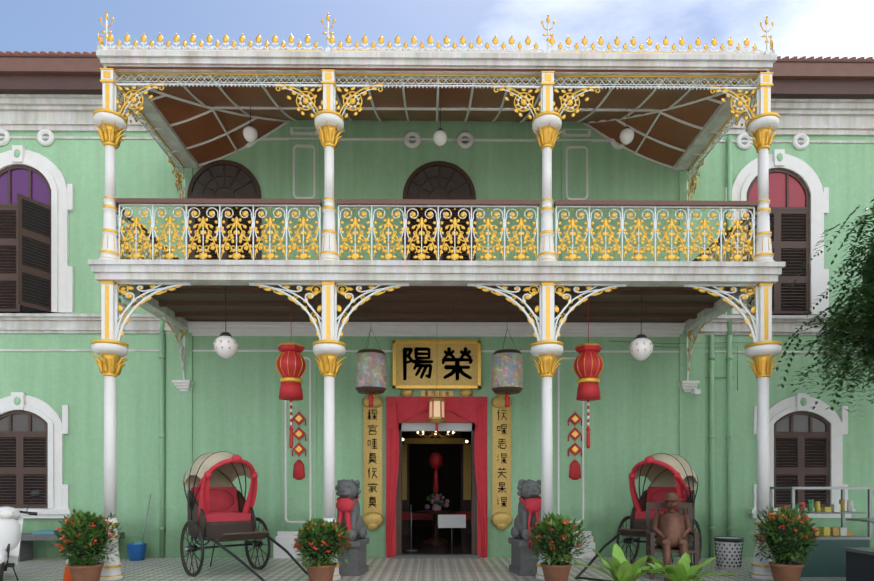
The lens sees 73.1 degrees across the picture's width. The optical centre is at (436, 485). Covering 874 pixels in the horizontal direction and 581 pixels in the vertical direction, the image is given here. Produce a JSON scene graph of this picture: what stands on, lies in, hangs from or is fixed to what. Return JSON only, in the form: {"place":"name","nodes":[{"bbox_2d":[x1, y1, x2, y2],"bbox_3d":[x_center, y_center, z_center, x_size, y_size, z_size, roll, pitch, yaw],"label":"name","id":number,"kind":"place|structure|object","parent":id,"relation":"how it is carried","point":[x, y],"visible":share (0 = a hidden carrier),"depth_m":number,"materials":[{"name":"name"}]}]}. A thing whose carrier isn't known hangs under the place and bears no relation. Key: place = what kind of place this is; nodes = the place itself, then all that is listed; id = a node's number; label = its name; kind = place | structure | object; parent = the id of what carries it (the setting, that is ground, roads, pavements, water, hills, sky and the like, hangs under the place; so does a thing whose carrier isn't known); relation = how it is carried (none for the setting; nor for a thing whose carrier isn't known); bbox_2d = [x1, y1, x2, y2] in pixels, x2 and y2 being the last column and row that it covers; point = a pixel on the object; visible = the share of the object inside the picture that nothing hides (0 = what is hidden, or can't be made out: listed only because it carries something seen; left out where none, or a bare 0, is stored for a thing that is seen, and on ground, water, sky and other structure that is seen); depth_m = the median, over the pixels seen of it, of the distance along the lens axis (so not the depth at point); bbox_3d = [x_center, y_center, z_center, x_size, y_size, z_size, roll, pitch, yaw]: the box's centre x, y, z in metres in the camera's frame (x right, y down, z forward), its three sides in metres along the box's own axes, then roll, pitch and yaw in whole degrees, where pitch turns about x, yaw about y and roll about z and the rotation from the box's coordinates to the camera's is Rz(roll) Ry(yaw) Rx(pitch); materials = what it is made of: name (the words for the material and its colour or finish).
{"place":"outdoors","nodes":[
{"label":"outdoors","id":0,"kind":"place"},
{"bbox_2d":[3,557,845,580],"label":"veranda floor tiles","id":1,"kind":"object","parent":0,"point":[380,569],"visible":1,"depth_m":9.85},
{"bbox_2d":[0,490,40,580],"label":"parked scooter","id":2,"kind":"object","parent":1,"relation":"on","point":[11,521],"visible":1,"depth_m":8.29,"materials":[{"name":"white"}]},
{"bbox_2d":[18,530,124,561],"bbox_3d":[-7.126,1.145,11.182,2.150,0.560,0.500,0,0,-1],"label":"stone bench","id":3,"kind":"object","parent":1,"relation":"on","point":[26,548],"visible":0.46,"depth_m":11.07,"materials":[{"name":"grey"}]},
{"bbox_2d":[51,509,125,580],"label":"potted shrub","id":4,"kind":"object","parent":1,"relation":"on","point":[85,536],"visible":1,"depth_m":8.13,"materials":[{"name":"green plant"}]},
{"bbox_2d":[91,280,128,580],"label":"column","id":5,"kind":"structure","parent":1,"relation":"on","point":[109,349],"depth_m":8.82,"materials":[{"name":"metal"}]},
{"bbox_2d":[115,282,190,340],"bbox_3d":[-4.283,-2.529,8.907,1.126,1.050,0.036,0,0,-1],"label":"bracket","id":6,"kind":"object","parent":5,"relation":"attached to","point":[126,319],"visible":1,"depth_m":8.90,"materials":[{"name":"white metal"}]},
{"bbox_2d":[127,494,150,560],"bbox_3d":[-5.721,0.799,11.260,0.362,1.252,0.392,0,0,-1],"label":"mop bucket","id":7,"kind":"object","parent":1,"relation":"on","point":[136,550],"visible":1,"depth_m":11.14,"materials":[{"name":"blue"}]},
{"bbox_2d":[180,451,307,580],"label":"rickshaw","id":8,"kind":"object","parent":1,"relation":"on","point":[219,508],"visible":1,"depth_m":9.57,"materials":[{"name":"fabric"}]},
{"bbox_2d":[293,516,353,580],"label":"potted shrub","id":9,"kind":"object","parent":1,"relation":"on","point":[319,542],"visible":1,"depth_m":8.13,"materials":[{"name":"green plant"}]},
{"bbox_2d":[312,281,346,580],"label":"column","id":10,"kind":"structure","parent":1,"relation":"on","point":[329,349],"depth_m":8.85,"materials":[{"name":"white paint"}]},
{"bbox_2d":[249,283,322,339],"bbox_3d":[-2.279,-2.529,8.925,1.126,1.050,0.036,0,0,-1],"label":"bracket","id":11,"kind":"object","parent":10,"relation":"attached to","point":[264,286],"visible":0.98,"depth_m":8.92,"materials":[{"name":"white metal"}]},
{"bbox_2d":[335,283,408,340],"bbox_3d":[-0.983,-2.529,8.937,1.126,1.050,0.036,0,0,-1],"label":"bracket","id":12,"kind":"object","parent":10,"relation":"attached to","point":[338,308],"visible":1,"depth_m":8.93,"materials":[{"name":"white metal"}]},
{"bbox_2d":[335,479,368,575],"bbox_3d":[-1.417,0.663,9.547,0.513,1.526,0.706,0,0,7],"label":"stone lion","id":13,"kind":"object","parent":1,"relation":"on","point":[348,492],"visible":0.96,"depth_m":9.29},
{"bbox_2d":[508,479,540,575],"bbox_3d":[1.484,0.663,9.573,0.513,1.526,0.706,0,0,-9],"label":"stone lion","id":14,"kind":"object","parent":1,"relation":"on","point":[523,562],"visible":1,"depth_m":9.32},
{"bbox_2d":[530,282,563,580],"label":"column","id":15,"kind":"structure","parent":1,"relation":"on","point":[546,350],"depth_m":8.88,"materials":[{"name":"white paint"}]},
{"bbox_2d":[467,284,540,340],"bbox_3d":[1.021,-2.529,8.954,1.126,1.050,0.036,0,0,-1],"label":"bracket","id":16,"kind":"object","parent":15,"relation":"attached to","point":[499,292],"visible":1,"depth_m":8.95,"materials":[{"name":"white metal"}]},
{"bbox_2d":[554,284,626,340],"bbox_3d":[2.317,-2.529,8.966,1.126,1.050,0.036,0,0,-1],"label":"bracket","id":17,"kind":"object","parent":15,"relation":"attached to","point":[595,292],"visible":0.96,"depth_m":8.96,"materials":[{"name":"white metal"}]},
{"bbox_2d":[525,510,593,580],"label":"potted shrub","id":18,"kind":"object","parent":1,"relation":"on","point":[556,540],"visible":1,"depth_m":8.17,"materials":[{"name":"green plant"}]},
{"bbox_2d":[575,453,701,580],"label":"rickshaw","id":19,"kind":"object","parent":1,"relation":"on","point":[664,473],"visible":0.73,"depth_m":10.28,"materials":[{"name":"fabric"}]},
{"bbox_2d":[646,492,699,580],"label":"seated statue","id":20,"kind":"object","parent":1,"relation":"on","point":[671,528],"visible":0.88,"depth_m":8.96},
{"bbox_2d":[714,536,743,569],"bbox_3d":[4.989,1.161,10.090,0.470,0.530,0.470,0,0,-1],"label":"white waste bin","id":21,"kind":"object","parent":1,"relation":"on","point":[728,550],"visible":1,"depth_m":9.93,"materials":[{"name":"white plastic"}]},
{"bbox_2d":[745,283,781,579],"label":"column","id":22,"kind":"structure","parent":1,"relation":"on","point":[764,350],"depth_m":8.91,"materials":[{"name":"white paint"}]},
{"bbox_2d":[684,284,757,342],"bbox_3d":[4.321,-2.529,8.984,1.126,1.050,0.036,0,0,-1],"label":"bracket","id":23,"kind":"object","parent":22,"relation":"attached to","point":[747,322],"visible":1,"depth_m":8.98,"materials":[{"name":"white metal"}]},
{"bbox_2d":[752,503,819,580],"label":"potted shrub","id":24,"kind":"object","parent":1,"relation":"on","point":[786,534],"visible":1,"depth_m":8.23,"materials":[{"name":"green plant"}]},
{"bbox_2d":[770,487,871,576],"bbox_3d":[6.115,0.726,9.450,1.240,1.400,0.640,0,0,-1],"label":"display counter","id":25,"kind":"object","parent":1,"relation":"on","point":[831,509],"visible":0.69,"depth_m":9.15,"materials":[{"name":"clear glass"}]},
{"bbox_2d":[773,199,873,416],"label":"tree","id":26,"kind":"object","parent":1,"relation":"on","point":[857,323],"visible":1,"depth_m":8.99,"materials":[{"name":"green plant"}]},
{"bbox_2d":[843,518,873,580],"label":"curved display counter","id":27,"kind":"object","parent":1,"relation":"on","point":[859,564],"visible":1,"depth_m":7.90,"materials":[{"name":"grey"}]},
{"bbox_2d":[135,285,737,322],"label":"porch ceiling","id":28,"kind":"structure","parent":0,"point":[206,303],"depth_m":10.32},
{"bbox_2d":[213,287,237,358],"bbox_3d":[-3.405,-2.617,9.515,0.370,1.156,0.381,0,0,-1],"label":"pendant lamp","id":29,"kind":"object","parent":28,"relation":"hanging from","point":[225,343],"visible":1,"depth_m":9.41,"materials":[{"name":"white glass"}]},
{"bbox_2d":[276,342,305,447],"bbox_3d":[-2.429,-1.905,9.824,0.504,2.580,0.504,0,0,-1],"label":"red lantern","id":30,"kind":"object","parent":28,"relation":"hanging from","point":[290,364],"visible":1,"depth_m":9.67,"materials":[{"name":"fabric"}]},
{"bbox_2d":[355,329,386,406],"bbox_3d":[-1.197,-2.304,10.685,0.581,1.780,0.581,0,0,-1],"label":"hanging lantern","id":31,"kind":"object","parent":28,"relation":"hanging from","point":[370,372],"visible":1,"depth_m":10.45,"materials":[{"name":"multicoloured"}]},
{"bbox_2d":[491,329,522,406],"bbox_3d":[1.273,-2.304,10.707,0.581,1.780,0.581,0,0,-1],"label":"hanging lantern","id":32,"kind":"object","parent":28,"relation":"hanging from","point":[507,372],"visible":1,"depth_m":10.48,"materials":[{"name":"multicoloured"}]},
{"bbox_2d":[0,0,873,58],"label":"sky","id":33,"kind":"structure","parent":0,"point":[808,28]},
{"label":"ground","id":34,"kind":"structure","parent":0,"visible":0},
{"bbox_2d":[402,431,470,553],"bbox_3d":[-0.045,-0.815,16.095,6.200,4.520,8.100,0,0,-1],"label":"doorway","id":35,"kind":"structure","parent":34,"relation":"on","point":[436,492],"depth_m":17.04,"materials":[{"name":"grey"}]},
{"bbox_2d":[0,120,873,557],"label":"wall","id":36,"kind":"structure","parent":34,"relation":"on","point":[634,414],"depth_m":11.64,"materials":[{"name":"paint"}]},
{"bbox_2d":[0,392,73,517],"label":"window","id":37,"kind":"structure","parent":36,"relation":"attached to","point":[33,430],"depth_m":11.52,"materials":[{"name":"white paint"}]},
{"bbox_2d":[0,145,73,312],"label":"window","id":38,"kind":"structure","parent":36,"relation":"attached to","point":[34,175],"depth_m":11.52,"materials":[{"name":"white paint"}]},
{"bbox_2d":[17,193,51,312],"bbox_3d":[-7.668,-4.404,11.273,0.035,2.060,0.640,0,0,27],"label":"window shutter","id":39,"kind":"object","parent":38,"relation":"attached to","point":[33,253],"visible":1,"depth_m":11.22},
{"bbox_2d":[37,129,54,146],"bbox_3d":[-7.665,-6.809,11.545,0.340,0.340,0.060,0,0,-1],"label":"vent","id":40,"kind":"object","parent":36,"relation":"attached to","point":[45,142],"visible":0.96,"depth_m":11.53,"materials":[{"name":"white paint"}]},
{"bbox_2d":[187,160,261,259],"bbox_3d":[-4.175,-4.849,11.581,1.440,3.049,0.055,0,0,-1],"label":"balcony door","id":41,"kind":"structure","parent":36,"relation":"in","point":[223,179],"depth_m":11.57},
{"bbox_2d":[362,394,383,529],"bbox_3d":[-1.259,-0.465,11.554,0.440,2.700,0.115,0,0,-1],"label":"couplet","id":42,"kind":"object","parent":36,"relation":"attached to","point":[372,518],"visible":0.94,"depth_m":11.55,"materials":[{"name":"gold metal"}]},
{"bbox_2d":[404,130,420,148],"bbox_3d":[-0.485,-6.809,11.609,0.340,0.340,0.060,0,0,-1],"label":"vent","id":43,"kind":"object","parent":36,"relation":"attached to","point":[412,144],"visible":0.98,"depth_m":11.59,"materials":[{"name":"white paint"}]},
{"bbox_2d":[166,127,704,557],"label":"wall panels","id":44,"kind":"object","parent":36,"relation":"attached to","point":[298,503],"visible":0.6,"depth_m":11.59,"materials":[{"name":"paint"}]},
{"bbox_2d":[172,380,699,391],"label":"wall corbels","id":45,"kind":"object","parent":36,"relation":"attached to","point":[185,385],"depth_m":11.50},
{"bbox_2d":[0,94,873,557],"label":"wall cornices","id":46,"kind":"structure","parent":36,"relation":"attached to","point":[50,112],"depth_m":11.54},
{"bbox_2d":[163,316,184,379],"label":"bracket","id":47,"kind":"object","parent":46,"relation":"attached to","point":[178,337],"visible":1,"depth_m":11.37,"materials":[{"name":"white metal"}]},
{"bbox_2d":[167,155,184,210],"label":"bracket","id":48,"kind":"object","parent":46,"relation":"attached to","point":[178,180],"visible":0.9,"depth_m":11.29,"materials":[{"name":"gold metal"}]},
{"bbox_2d":[292,412,305,479],"bbox_3d":[-2.704,-0.789,11.561,0.283,1.370,0.068,0,0,-1],"label":"hanging ornament","id":49,"kind":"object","parent":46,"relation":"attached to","point":[299,433],"depth_m":11.55,"materials":[{"name":"red fabric"}]},
{"bbox_2d":[187,138,684,352],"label":"wall molding","id":50,"kind":"structure","parent":46,"relation":"attached to","point":[486,329],"depth_m":11.57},
{"bbox_2d":[106,66,767,170],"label":"canopy roof","id":51,"kind":"structure","parent":50,"relation":"attached to","point":[607,113],"depth_m":10.14,"materials":[{"name":"wood"}]},
{"bbox_2d":[428,397,445,430],"bbox_3d":[-0.002,-2.115,11.295,0.340,2.160,0.294,0,0,-1],"label":"hanging lantern","id":52,"kind":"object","parent":50,"relation":"hanging from","point":[436,410],"depth_m":11.18,"materials":[{"name":"beige metal"}]},
{"bbox_2d":[573,297,603,447],"bbox_3d":[2.531,-1.905,9.868,0.504,2.580,0.504,0,0,-1],"label":"red lantern","id":53,"kind":"object","parent":50,"relation":"hanging from","point":[588,364],"visible":1,"depth_m":9.72,"materials":[{"name":"fabric"}]},
{"bbox_2d":[629,288,653,360],"bbox_3d":[3.315,-2.607,9.575,0.370,1.176,0.381,0,0,-1],"label":"pendant lamp","id":54,"kind":"object","parent":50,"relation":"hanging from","point":[641,346],"visible":1,"depth_m":9.47,"materials":[{"name":"white glass"}]},
{"bbox_2d":[568,412,581,479],"bbox_3d":[2.715,-0.789,11.610,0.283,1.370,0.068,0,0,-1],"label":"hanging ornament","id":55,"kind":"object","parent":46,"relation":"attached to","point":[574,434],"depth_m":11.60,"materials":[{"name":"red fabric"}]},
{"bbox_2d":[687,158,704,200],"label":"bracket","id":56,"kind":"object","parent":46,"relation":"attached to","point":[692,181],"visible":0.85,"depth_m":11.36,"materials":[{"name":"gold metal"}]},
{"bbox_2d":[687,318,708,380],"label":"bracket","id":57,"kind":"object","parent":46,"relation":"attached to","point":[694,337],"visible":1,"depth_m":11.46,"materials":[{"name":"white metal"}]},
{"bbox_2d":[611,341,805,394],"bbox_3d":[5.396,-2.315,11.594,4.000,1.071,0.200,0,0,-1],"label":"cctv and cables","id":58,"kind":"object","parent":46,"relation":"attached to","point":[695,391],"visible":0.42,"depth_m":11.66,"materials":[{"name":"white plastic"}]},
{"bbox_2d":[88,259,785,330],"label":"balcony slab","id":59,"kind":"structure","parent":36,"relation":"attached to","point":[465,273],"depth_m":8.78,"materials":[{"name":"paint"}]},
{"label":"balcony floor","id":60,"kind":"structure","parent":59,"relation":"on","visible":0},
{"bbox_2d":[93,68,126,258],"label":"column","id":61,"kind":"structure","parent":60,"relation":"on","point":[109,121],"depth_m":8.83,"materials":[{"name":"metal"}]},
{"bbox_2d":[115,82,164,129],"bbox_3d":[-4.486,-5.715,8.905,0.740,0.721,0.045,0,0,-1],"label":"bracket","id":62,"kind":"object","parent":61,"relation":"attached to","point":[133,98],"visible":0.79,"depth_m":8.90,"materials":[{"name":"gold metal"}]},
{"bbox_2d":[116,198,321,259],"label":"railing rails","id":63,"kind":"object","parent":60,"relation":"on","point":[199,202],"visible":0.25,"depth_m":8.87,"materials":[{"name":"brown metal"}]},
{"bbox_2d":[119,205,151,258],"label":"railing","id":64,"kind":"object","parent":63,"relation":"attached to","point":[136,255],"visible":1,"depth_m":8.90,"materials":[{"name":"gold metal"}]},
{"bbox_2d":[152,205,185,259],"bbox_3d":[-4.045,-3.800,8.909,0.503,0.840,0.038,0,0,-1],"label":"railing","id":65,"kind":"object","parent":63,"relation":"attached to","point":[169,255],"visible":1,"depth_m":8.90,"materials":[{"name":"gold metal"}]},
{"bbox_2d":[186,206,218,259],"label":"railing","id":66,"kind":"object","parent":63,"relation":"attached to","point":[193,245],"visible":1,"depth_m":8.90,"materials":[{"name":"gold metal"}]},
{"bbox_2d":[219,206,252,259],"bbox_3d":[-3.038,-3.800,8.918,0.503,0.840,0.038,0,0,-1],"label":"railing","id":67,"kind":"object","parent":63,"relation":"attached to","point":[236,232],"visible":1,"depth_m":8.91,"materials":[{"name":"gold metal"}]},
{"bbox_2d":[253,206,285,259],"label":"railing","id":68,"kind":"object","parent":63,"relation":"attached to","point":[259,245],"visible":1,"depth_m":8.91,"materials":[{"name":"gold metal"}]},
{"bbox_2d":[286,206,318,259],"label":"railing","id":69,"kind":"object","parent":63,"relation":"attached to","point":[303,255],"visible":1,"depth_m":8.92,"materials":[{"name":"gold metal"}]},
{"bbox_2d":[314,69,344,259],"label":"column","id":70,"kind":"structure","parent":60,"relation":"on","point":[329,121],"depth_m":8.85,"materials":[{"name":"metal"}]},
{"bbox_2d":[275,83,322,130],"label":"bracket","id":71,"kind":"object","parent":70,"relation":"attached to","point":[291,88],"visible":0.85,"depth_m":8.92,"materials":[{"name":"gold metal"}]},
{"bbox_2d":[334,84,382,130],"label":"bracket","id":72,"kind":"object","parent":70,"relation":"attached to","point":[355,95],"visible":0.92,"depth_m":8.93,"materials":[{"name":"gold metal"}]},
{"bbox_2d":[337,199,539,260],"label":"railing rails","id":73,"kind":"object","parent":60,"relation":"on","point":[433,203],"visible":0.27,"depth_m":8.90,"materials":[{"name":"brown metal"}]},
{"bbox_2d":[338,206,370,259],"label":"railing","id":74,"kind":"object","parent":73,"relation":"attached to","point":[355,255],"visible":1,"depth_m":8.93,"materials":[{"name":"gold metal"}]},
{"bbox_2d":[371,206,403,259],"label":"railing","id":75,"kind":"object","parent":73,"relation":"attached to","point":[388,255],"visible":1,"depth_m":8.93,"materials":[{"name":"gold metal"}]},
{"bbox_2d":[404,206,437,259],"bbox_3d":[-0.242,-3.800,8.943,0.503,0.840,0.038,0,0,-1],"label":"railing","id":76,"kind":"object","parent":73,"relation":"attached to","point":[421,256],"visible":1,"depth_m":8.93,"materials":[{"name":"gold metal"}]},
{"bbox_2d":[438,207,470,260],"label":"railing","id":77,"kind":"object","parent":73,"relation":"attached to","point":[454,256],"visible":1,"depth_m":8.94,"materials":[{"name":"gold metal"}]},
{"bbox_2d":[471,207,503,260],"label":"railing","id":78,"kind":"object","parent":73,"relation":"attached to","point":[487,256],"visible":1,"depth_m":8.94,"materials":[{"name":"gold metal"}]},
{"bbox_2d":[504,207,536,260],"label":"railing","id":79,"kind":"object","parent":73,"relation":"attached to","point":[531,246],"visible":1,"depth_m":8.95,"materials":[{"name":"gold metal"}]},
{"bbox_2d":[531,71,561,260],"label":"column","id":80,"kind":"structure","parent":60,"relation":"on","point":[547,122],"depth_m":8.88,"materials":[{"name":"metal"}]},
{"bbox_2d":[493,84,541,131],"bbox_3d":[1.224,-5.715,8.956,0.740,0.721,0.045,0,0,-1],"label":"bracket","id":81,"kind":"object","parent":80,"relation":"attached to","point":[525,100],"visible":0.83,"depth_m":8.95,"materials":[{"name":"gold metal"}]},
{"bbox_2d":[553,85,600,131],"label":"bracket","id":82,"kind":"object","parent":80,"relation":"attached to","point":[568,100],"visible":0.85,"depth_m":8.96,"materials":[{"name":"gold metal"}]},
{"bbox_2d":[554,200,756,261],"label":"railing rails","id":83,"kind":"object","parent":60,"relation":"on","point":[668,204],"visible":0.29,"depth_m":8.93,"materials":[{"name":"brown metal"}]},
{"bbox_2d":[555,207,588,260],"bbox_3d":[2.052,-3.800,8.964,0.503,0.840,0.038,0,0,-1],"label":"railing","id":84,"kind":"object","parent":83,"relation":"attached to","point":[564,247],"visible":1,"depth_m":8.96,"materials":[{"name":"gold metal"}]},
{"bbox_2d":[588,207,621,260],"bbox_3d":[2.555,-3.800,8.968,0.503,0.840,0.038,0,0,-1],"label":"railing","id":85,"kind":"object","parent":83,"relation":"attached to","point":[605,257],"visible":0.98,"depth_m":8.96,"materials":[{"name":"gold metal"}]},
{"bbox_2d":[621,207,654,260],"bbox_3d":[3.058,-3.800,8.973,0.503,0.840,0.038,0,0,-1],"label":"railing","id":86,"kind":"object","parent":83,"relation":"attached to","point":[638,257],"visible":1,"depth_m":8.96,"materials":[{"name":"gold metal"}]},
{"bbox_2d":[654,208,687,260],"bbox_3d":[3.562,-3.800,8.977,0.503,0.840,0.038,0,0,-1],"label":"railing","id":87,"kind":"object","parent":83,"relation":"attached to","point":[671,257],"visible":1,"depth_m":8.97,"materials":[{"name":"gold metal"}]},
{"bbox_2d":[687,208,720,260],"bbox_3d":[4.065,-3.800,8.982,0.503,0.840,0.038,0,0,-1],"label":"railing","id":88,"kind":"object","parent":83,"relation":"attached to","point":[714,246],"visible":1,"depth_m":8.97,"materials":[{"name":"gold metal"}]},
{"bbox_2d":[720,208,753,260],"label":"railing","id":89,"kind":"object","parent":83,"relation":"attached to","point":[747,247],"visible":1,"depth_m":8.98,"materials":[{"name":"gold metal"}]},
{"bbox_2d":[747,72,779,261],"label":"column","id":90,"kind":"structure","parent":60,"relation":"on","point":[763,125],"depth_m":8.91,"materials":[{"name":"metal"}]},
{"bbox_2d":[710,86,758,133],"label":"bracket","id":91,"kind":"object","parent":90,"relation":"attached to","point":[741,101],"visible":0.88,"depth_m":8.98,"materials":[{"name":"gold metal"}]},
{"bbox_2d":[393,340,480,396],"bbox_3d":[-0.004,-2.275,11.549,1.720,1.100,0.108,0,0,-1],"label":"signboard","id":92,"kind":"object","parent":36,"relation":"attached to","point":[436,364],"visible":0.98,"depth_m":11.52,"materials":[{"name":"gold metal"}]},
{"bbox_2d":[0,55,873,98],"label":"roof eave","id":93,"kind":"object","parent":36,"relation":"attached to","point":[81,75],"depth_m":11.21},
{"bbox_2d":[116,72,757,179],"bbox_3d":[0.007,-6.120,10.295,9.928,0.206,2.724,0,0,-1],"label":"lattice frieze","id":94,"kind":"object","parent":36,"relation":"attached to","point":[426,86],"visible":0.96,"depth_m":8.95,"materials":[{"name":"white metal"}]},
{"bbox_2d":[96,50,776,170],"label":"top beam","id":95,"kind":"structure","parent":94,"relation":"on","point":[169,136],"depth_m":8.87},
{"bbox_2d":[99,11,773,53],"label":"roof finials","id":96,"kind":"object","parent":95,"relation":"on","point":[327,49],"visible":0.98,"depth_m":8.83,"materials":[{"name":"white paint"}]},
{"bbox_2d":[387,410,486,557],"bbox_3d":[-0.006,-0.144,11.745,1.960,3.140,0.500,0,0,-1],"label":"door frame","id":97,"kind":"object","parent":36,"relation":"attached to","point":[420,421],"visible":0.42,"depth_m":11.69,"materials":[{"name":"grey"}]},
{"bbox_2d":[386,397,486,556],"bbox_3d":[-0.004,-0.165,11.543,1.980,3.140,0.085,0,0,-1],"label":"door curtain","id":98,"kind":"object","parent":97,"relation":"attached to","point":[399,410],"depth_m":11.55,"materials":[{"name":"fabric"}]},
{"bbox_2d":[0,51,873,59],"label":"roof tiles","id":99,"kind":"object","parent":36,"relation":"on","point":[94,53],"depth_m":11.18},
{"bbox_2d":[403,161,475,260],"bbox_3d":[0.045,-4.849,11.618,1.440,3.049,0.055,0,0,-1],"label":"balcony door","id":100,"kind":"structure","parent":36,"relation":"in","point":[442,180],"depth_m":11.61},
{"bbox_2d":[159,135,732,557],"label":"drain pipes","id":101,"kind":"object","parent":36,"relation":"attached to","point":[711,437],"visible":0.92,"depth_m":11.59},
{"bbox_2d":[457,131,473,148],"bbox_3d":[0.555,-6.809,11.618,0.340,0.340,0.060,0,0,-1],"label":"vent","id":102,"kind":"object","parent":36,"relation":"attached to","point":[465,135],"visible":0.96,"depth_m":11.60,"materials":[{"name":"white paint"}]},
{"bbox_2d":[491,394,512,529],"bbox_3d":[1.276,-0.465,11.577,0.440,2.700,0.115,0,0,-1],"label":"couplet","id":103,"kind":"object","parent":36,"relation":"attached to","point":[501,518],"visible":0.96,"depth_m":11.57,"materials":[{"name":"gold metal"}]},
{"bbox_2d":[725,149,828,314],"bbox_3d":[6.725,-4.984,11.631,2.040,3.220,0.150,0,0,-1],"label":"window","id":104,"kind":"structure","parent":36,"relation":"attached to","point":[799,200],"depth_m":11.65,"materials":[{"name":"white paint"}]},
{"bbox_2d":[748,393,847,517],"bbox_3d":[7.195,-0.580,11.635,2.040,2.450,0.150,0,0,-1],"label":"window","id":105,"kind":"structure","parent":36,"relation":"attached to","point":[805,449],"depth_m":11.66,"materials":[{"name":"white paint"}]},
{"bbox_2d":[792,133,808,150],"bbox_3d":[7.205,-6.809,11.678,0.340,0.340,0.060,0,0,-1],"label":"vent","id":106,"kind":"object","parent":36,"relation":"attached to","point":[796,145],"visible":0.9,"depth_m":11.66,"materials":[{"name":"white paint"}]},
{"bbox_2d":[573,543,673,580],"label":"fern plant","id":107,"kind":"object","parent":34,"relation":"on","point":[620,567],"visible":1,"depth_m":6.99,"materials":[{"name":"green plant"}]},
{"bbox_2d":[641,552,734,580],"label":"fern plant","id":108,"kind":"object","parent":34,"relation":"on","point":[682,570],"visible":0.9,"depth_m":6.97,"materials":[{"name":"green plant"}]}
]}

